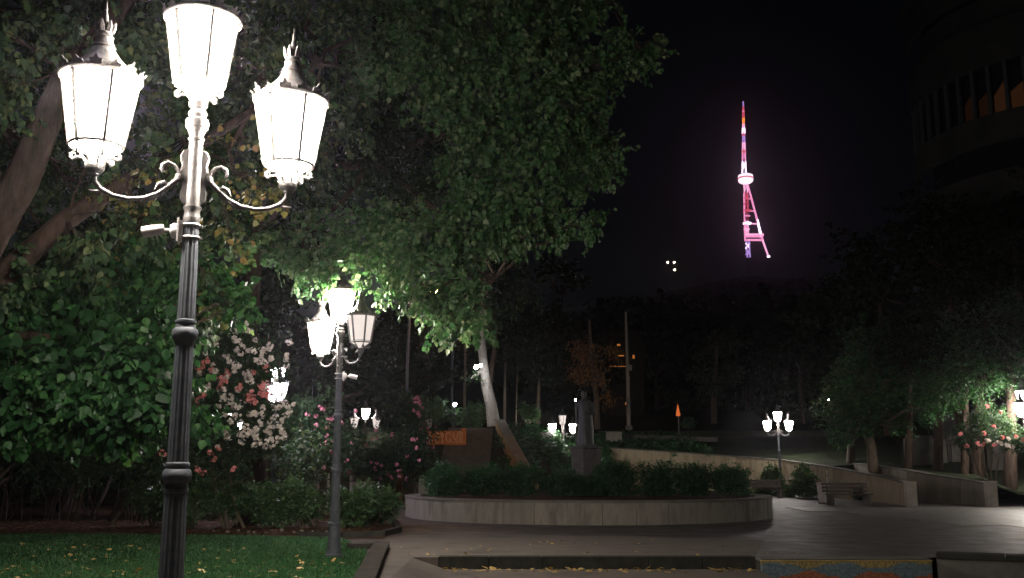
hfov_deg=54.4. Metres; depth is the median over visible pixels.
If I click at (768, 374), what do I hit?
background tree
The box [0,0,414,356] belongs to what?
broadleaf tree
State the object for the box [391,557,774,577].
path
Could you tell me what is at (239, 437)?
flowering shrub
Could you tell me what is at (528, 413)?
terrace bush
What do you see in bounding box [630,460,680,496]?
hedge shrub
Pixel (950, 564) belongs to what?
side wall
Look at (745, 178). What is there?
television tower
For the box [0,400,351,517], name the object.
background hedge
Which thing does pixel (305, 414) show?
flowering shrub
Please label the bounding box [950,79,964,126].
window
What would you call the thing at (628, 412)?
flagpole
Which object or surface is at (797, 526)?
plaza
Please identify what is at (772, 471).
rounded shrub
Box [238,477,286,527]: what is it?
shrub
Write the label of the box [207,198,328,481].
background tree
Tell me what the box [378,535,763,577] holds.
path
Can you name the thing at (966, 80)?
window
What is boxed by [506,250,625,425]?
background tree
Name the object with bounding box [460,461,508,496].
hedge shrub
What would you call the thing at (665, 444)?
ivy
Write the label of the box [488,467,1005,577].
ground
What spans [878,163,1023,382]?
background tree
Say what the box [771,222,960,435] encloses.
background tree
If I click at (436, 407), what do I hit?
terrace bush
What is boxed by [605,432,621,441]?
terrace wall
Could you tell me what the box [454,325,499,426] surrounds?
terrace tree
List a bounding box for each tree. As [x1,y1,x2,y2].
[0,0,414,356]
[0,234,267,467]
[0,253,75,289]
[3,210,168,512]
[152,309,265,412]
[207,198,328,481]
[240,0,679,522]
[290,324,403,427]
[344,290,494,428]
[405,318,460,399]
[415,236,553,426]
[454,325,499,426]
[486,311,544,420]
[489,323,560,425]
[504,332,575,425]
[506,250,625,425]
[563,320,630,428]
[685,327,751,423]
[737,322,859,423]
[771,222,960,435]
[808,310,957,473]
[809,344,902,466]
[846,311,943,468]
[849,204,1023,434]
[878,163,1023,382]
[882,309,967,469]
[892,304,1005,474]
[905,284,1023,476]
[928,303,1023,489]
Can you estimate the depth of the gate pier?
41.49 m
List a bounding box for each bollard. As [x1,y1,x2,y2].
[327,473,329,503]
[349,475,352,500]
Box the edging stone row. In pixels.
[212,528,340,532]
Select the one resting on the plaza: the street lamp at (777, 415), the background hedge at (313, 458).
the street lamp at (777, 415)
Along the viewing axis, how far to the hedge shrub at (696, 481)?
33.27 m
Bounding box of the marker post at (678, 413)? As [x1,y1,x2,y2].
[676,405,679,434]
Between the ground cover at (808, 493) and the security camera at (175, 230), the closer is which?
the security camera at (175, 230)
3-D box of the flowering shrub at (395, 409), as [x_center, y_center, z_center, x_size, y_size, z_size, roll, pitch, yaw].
[-4.490,6.760,43.381,3.431,5.141,2.966,-8,-13,40]
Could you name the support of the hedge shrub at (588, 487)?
on the round planter
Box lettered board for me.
[428,428,465,456]
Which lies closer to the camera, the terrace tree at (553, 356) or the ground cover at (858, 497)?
the ground cover at (858, 497)
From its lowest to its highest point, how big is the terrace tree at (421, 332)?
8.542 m
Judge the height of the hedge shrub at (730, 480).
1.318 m
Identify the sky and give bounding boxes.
[0,0,938,466]
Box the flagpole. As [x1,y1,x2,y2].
[625,312,631,429]
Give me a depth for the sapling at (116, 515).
27.56 m
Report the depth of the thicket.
29.96 m
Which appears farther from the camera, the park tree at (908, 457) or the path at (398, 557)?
the park tree at (908, 457)
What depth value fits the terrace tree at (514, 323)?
68.04 m
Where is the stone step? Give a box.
[438,555,754,568]
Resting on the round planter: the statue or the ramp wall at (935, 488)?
the statue
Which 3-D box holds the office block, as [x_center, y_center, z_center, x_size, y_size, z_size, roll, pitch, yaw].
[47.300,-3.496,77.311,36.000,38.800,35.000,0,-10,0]
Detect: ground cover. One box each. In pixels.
[750,485,815,497]
[849,492,862,499]
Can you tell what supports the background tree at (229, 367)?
on the soil bed
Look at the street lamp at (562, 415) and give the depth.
63.84 m
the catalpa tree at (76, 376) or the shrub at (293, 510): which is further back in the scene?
the shrub at (293, 510)
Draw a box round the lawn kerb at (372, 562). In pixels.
[347,542,389,577]
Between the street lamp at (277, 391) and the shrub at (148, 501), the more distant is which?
the street lamp at (277, 391)
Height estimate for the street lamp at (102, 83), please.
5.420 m
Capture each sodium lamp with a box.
[283,411,297,478]
[403,292,435,487]
[450,350,452,423]
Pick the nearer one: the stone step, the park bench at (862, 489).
the stone step
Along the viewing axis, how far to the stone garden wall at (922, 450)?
52.09 m
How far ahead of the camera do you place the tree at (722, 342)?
95.11 m
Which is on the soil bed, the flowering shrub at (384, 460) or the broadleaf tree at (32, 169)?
the flowering shrub at (384, 460)
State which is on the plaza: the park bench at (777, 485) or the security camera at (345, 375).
the park bench at (777, 485)
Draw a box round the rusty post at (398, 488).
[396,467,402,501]
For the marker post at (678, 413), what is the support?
on the terrace wall at (708, 439)
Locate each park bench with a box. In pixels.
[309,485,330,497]
[746,480,784,497]
[821,483,873,504]
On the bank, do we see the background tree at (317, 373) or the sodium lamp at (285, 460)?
the sodium lamp at (285, 460)
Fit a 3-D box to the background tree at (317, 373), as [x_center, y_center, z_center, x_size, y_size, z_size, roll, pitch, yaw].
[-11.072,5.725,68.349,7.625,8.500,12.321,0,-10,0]
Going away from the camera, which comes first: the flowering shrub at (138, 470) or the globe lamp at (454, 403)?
the flowering shrub at (138, 470)
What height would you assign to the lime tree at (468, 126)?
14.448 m
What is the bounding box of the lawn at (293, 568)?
[0,534,365,577]
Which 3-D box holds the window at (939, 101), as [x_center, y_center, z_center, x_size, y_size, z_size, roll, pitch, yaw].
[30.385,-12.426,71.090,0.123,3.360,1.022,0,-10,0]
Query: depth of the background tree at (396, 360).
69.69 m
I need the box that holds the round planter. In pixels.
[404,490,772,524]
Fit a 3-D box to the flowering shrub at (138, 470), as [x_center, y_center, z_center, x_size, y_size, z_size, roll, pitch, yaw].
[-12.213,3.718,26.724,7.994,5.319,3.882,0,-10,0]
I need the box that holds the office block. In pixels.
[897,0,1023,492]
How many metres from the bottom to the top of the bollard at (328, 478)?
1.350 m
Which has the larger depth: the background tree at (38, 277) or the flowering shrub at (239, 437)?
the background tree at (38, 277)
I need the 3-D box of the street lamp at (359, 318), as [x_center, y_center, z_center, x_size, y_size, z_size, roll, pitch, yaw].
[-3.177,2.116,18.210,0.609,5.420,1.927,9,-14,-42]
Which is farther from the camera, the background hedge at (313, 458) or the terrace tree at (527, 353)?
the terrace tree at (527, 353)
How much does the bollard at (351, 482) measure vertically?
1.250 m
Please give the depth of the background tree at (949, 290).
61.29 m
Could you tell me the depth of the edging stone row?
24.25 m
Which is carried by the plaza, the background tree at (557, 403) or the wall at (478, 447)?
the wall at (478, 447)
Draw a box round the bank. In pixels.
[0,429,1023,501]
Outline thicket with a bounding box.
[0,438,243,521]
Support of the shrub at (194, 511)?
on the soil bed
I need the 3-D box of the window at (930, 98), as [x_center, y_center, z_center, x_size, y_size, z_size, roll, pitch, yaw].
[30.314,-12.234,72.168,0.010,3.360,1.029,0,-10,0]
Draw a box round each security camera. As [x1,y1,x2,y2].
[141,217,202,244]
[335,371,357,380]
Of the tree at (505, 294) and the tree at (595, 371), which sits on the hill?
the tree at (595, 371)
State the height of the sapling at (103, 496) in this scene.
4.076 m
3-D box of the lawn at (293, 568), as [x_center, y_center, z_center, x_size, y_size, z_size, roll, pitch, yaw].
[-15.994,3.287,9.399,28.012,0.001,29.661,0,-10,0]
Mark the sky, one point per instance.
(822, 85)
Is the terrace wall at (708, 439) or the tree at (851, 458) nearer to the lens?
the tree at (851, 458)
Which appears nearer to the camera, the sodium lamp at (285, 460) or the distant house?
the sodium lamp at (285, 460)
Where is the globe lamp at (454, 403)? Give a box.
[453,402,456,427]
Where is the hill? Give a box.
[114,272,948,436]
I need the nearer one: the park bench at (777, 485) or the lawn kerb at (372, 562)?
the lawn kerb at (372, 562)
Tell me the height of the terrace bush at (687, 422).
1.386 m
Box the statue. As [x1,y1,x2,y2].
[570,391,602,478]
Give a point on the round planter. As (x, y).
(540, 508)
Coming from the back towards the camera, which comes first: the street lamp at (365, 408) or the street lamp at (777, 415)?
the street lamp at (777, 415)
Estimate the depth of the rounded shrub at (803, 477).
51.83 m
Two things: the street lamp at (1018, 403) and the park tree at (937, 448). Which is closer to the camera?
the street lamp at (1018, 403)
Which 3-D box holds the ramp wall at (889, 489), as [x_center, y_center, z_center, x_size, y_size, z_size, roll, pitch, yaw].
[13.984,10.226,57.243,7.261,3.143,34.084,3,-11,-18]
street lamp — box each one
[55,0,332,577]
[266,351,288,509]
[306,267,376,557]
[349,401,379,442]
[548,406,576,438]
[762,405,793,478]
[1013,378,1023,426]
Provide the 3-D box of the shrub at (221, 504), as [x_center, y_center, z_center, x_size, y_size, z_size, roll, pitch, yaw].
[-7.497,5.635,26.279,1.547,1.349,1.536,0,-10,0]
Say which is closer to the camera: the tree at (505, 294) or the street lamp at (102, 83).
the street lamp at (102, 83)
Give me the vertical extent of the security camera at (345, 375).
0.170 m
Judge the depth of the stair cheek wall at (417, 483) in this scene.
44.01 m
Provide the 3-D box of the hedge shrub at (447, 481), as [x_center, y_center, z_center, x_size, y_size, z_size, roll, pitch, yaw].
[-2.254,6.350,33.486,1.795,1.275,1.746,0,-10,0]
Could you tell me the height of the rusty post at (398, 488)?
1.660 m
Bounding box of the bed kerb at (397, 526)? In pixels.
[297,513,401,537]
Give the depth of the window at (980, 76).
67.33 m
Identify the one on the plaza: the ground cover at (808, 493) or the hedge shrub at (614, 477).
the ground cover at (808, 493)
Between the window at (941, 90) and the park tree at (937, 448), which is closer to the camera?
the park tree at (937, 448)
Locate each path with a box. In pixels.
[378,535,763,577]
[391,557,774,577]
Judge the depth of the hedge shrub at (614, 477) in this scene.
33.60 m
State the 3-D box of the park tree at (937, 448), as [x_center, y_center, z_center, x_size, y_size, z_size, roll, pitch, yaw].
[21.057,5.354,49.820,4.549,8.976,6.152,-6,-12,32]
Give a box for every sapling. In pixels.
[92,453,162,513]
[109,403,212,524]
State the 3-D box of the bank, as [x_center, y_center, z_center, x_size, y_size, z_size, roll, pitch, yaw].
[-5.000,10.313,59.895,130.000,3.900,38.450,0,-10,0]
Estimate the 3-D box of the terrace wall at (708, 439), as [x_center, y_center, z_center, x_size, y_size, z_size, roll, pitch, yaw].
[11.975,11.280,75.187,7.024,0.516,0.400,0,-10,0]
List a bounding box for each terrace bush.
[416,395,465,428]
[454,397,486,427]
[516,401,540,424]
[680,415,697,428]
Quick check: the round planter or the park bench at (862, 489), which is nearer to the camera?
the round planter
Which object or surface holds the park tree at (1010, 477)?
on the bank
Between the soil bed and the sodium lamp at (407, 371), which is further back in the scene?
the sodium lamp at (407, 371)
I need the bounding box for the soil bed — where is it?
[0,502,393,538]
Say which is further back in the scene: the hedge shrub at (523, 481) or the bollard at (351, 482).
the bollard at (351, 482)
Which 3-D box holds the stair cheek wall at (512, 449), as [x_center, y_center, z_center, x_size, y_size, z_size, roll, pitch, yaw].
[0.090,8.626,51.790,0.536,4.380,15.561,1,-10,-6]
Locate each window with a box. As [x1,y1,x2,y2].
[922,102,927,141]
[929,96,934,137]
[932,90,942,135]
[940,84,952,130]
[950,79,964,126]
[962,73,978,117]
[976,70,993,115]
[991,64,1003,107]
[1007,59,1022,107]
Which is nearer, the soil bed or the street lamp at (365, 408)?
the soil bed
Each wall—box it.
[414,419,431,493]
[439,428,492,491]
[494,419,538,490]
[604,447,917,506]
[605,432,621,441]
[624,435,717,441]
[755,557,932,577]
[853,463,998,506]
[903,435,1003,469]
[936,551,1023,577]
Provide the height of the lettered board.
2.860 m
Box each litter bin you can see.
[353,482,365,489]
[816,482,826,503]
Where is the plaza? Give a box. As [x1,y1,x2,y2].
[0,493,1023,572]
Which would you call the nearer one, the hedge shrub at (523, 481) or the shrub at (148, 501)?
the shrub at (148, 501)
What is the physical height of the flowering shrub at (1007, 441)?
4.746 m
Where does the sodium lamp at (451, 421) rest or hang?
on the terrace
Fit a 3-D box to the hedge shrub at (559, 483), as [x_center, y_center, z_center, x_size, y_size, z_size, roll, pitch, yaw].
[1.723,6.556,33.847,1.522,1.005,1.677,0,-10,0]
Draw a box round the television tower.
[738,101,771,273]
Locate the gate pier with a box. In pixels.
[418,477,429,492]
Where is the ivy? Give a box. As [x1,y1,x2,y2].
[492,422,718,490]
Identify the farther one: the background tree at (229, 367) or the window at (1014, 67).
the window at (1014, 67)
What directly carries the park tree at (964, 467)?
on the bank
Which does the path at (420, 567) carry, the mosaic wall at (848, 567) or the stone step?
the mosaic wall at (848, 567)
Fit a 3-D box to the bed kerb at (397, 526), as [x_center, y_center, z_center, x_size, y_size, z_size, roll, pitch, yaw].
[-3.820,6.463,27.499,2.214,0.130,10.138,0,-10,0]
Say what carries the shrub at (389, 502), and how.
on the soil bed
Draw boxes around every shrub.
[0,402,196,499]
[123,479,164,526]
[155,474,223,528]
[188,311,302,528]
[198,477,254,527]
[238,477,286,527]
[266,381,371,510]
[270,474,328,527]
[319,481,383,527]
[323,409,445,494]
[351,477,405,524]
[365,385,445,492]
[418,459,468,496]
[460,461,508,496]
[499,460,546,496]
[541,467,583,496]
[563,474,609,496]
[587,456,640,496]
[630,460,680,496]
[668,460,717,496]
[710,459,753,496]
[753,462,788,494]
[782,462,820,497]
[943,395,1023,480]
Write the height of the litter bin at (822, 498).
0.900 m
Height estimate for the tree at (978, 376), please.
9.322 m
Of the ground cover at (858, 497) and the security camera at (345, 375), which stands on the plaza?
the ground cover at (858, 497)
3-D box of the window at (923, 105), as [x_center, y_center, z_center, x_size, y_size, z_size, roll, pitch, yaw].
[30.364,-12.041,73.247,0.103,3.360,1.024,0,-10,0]
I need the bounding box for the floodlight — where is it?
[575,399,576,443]
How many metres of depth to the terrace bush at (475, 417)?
62.24 m
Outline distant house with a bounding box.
[597,330,645,414]
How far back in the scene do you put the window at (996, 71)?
66.44 m

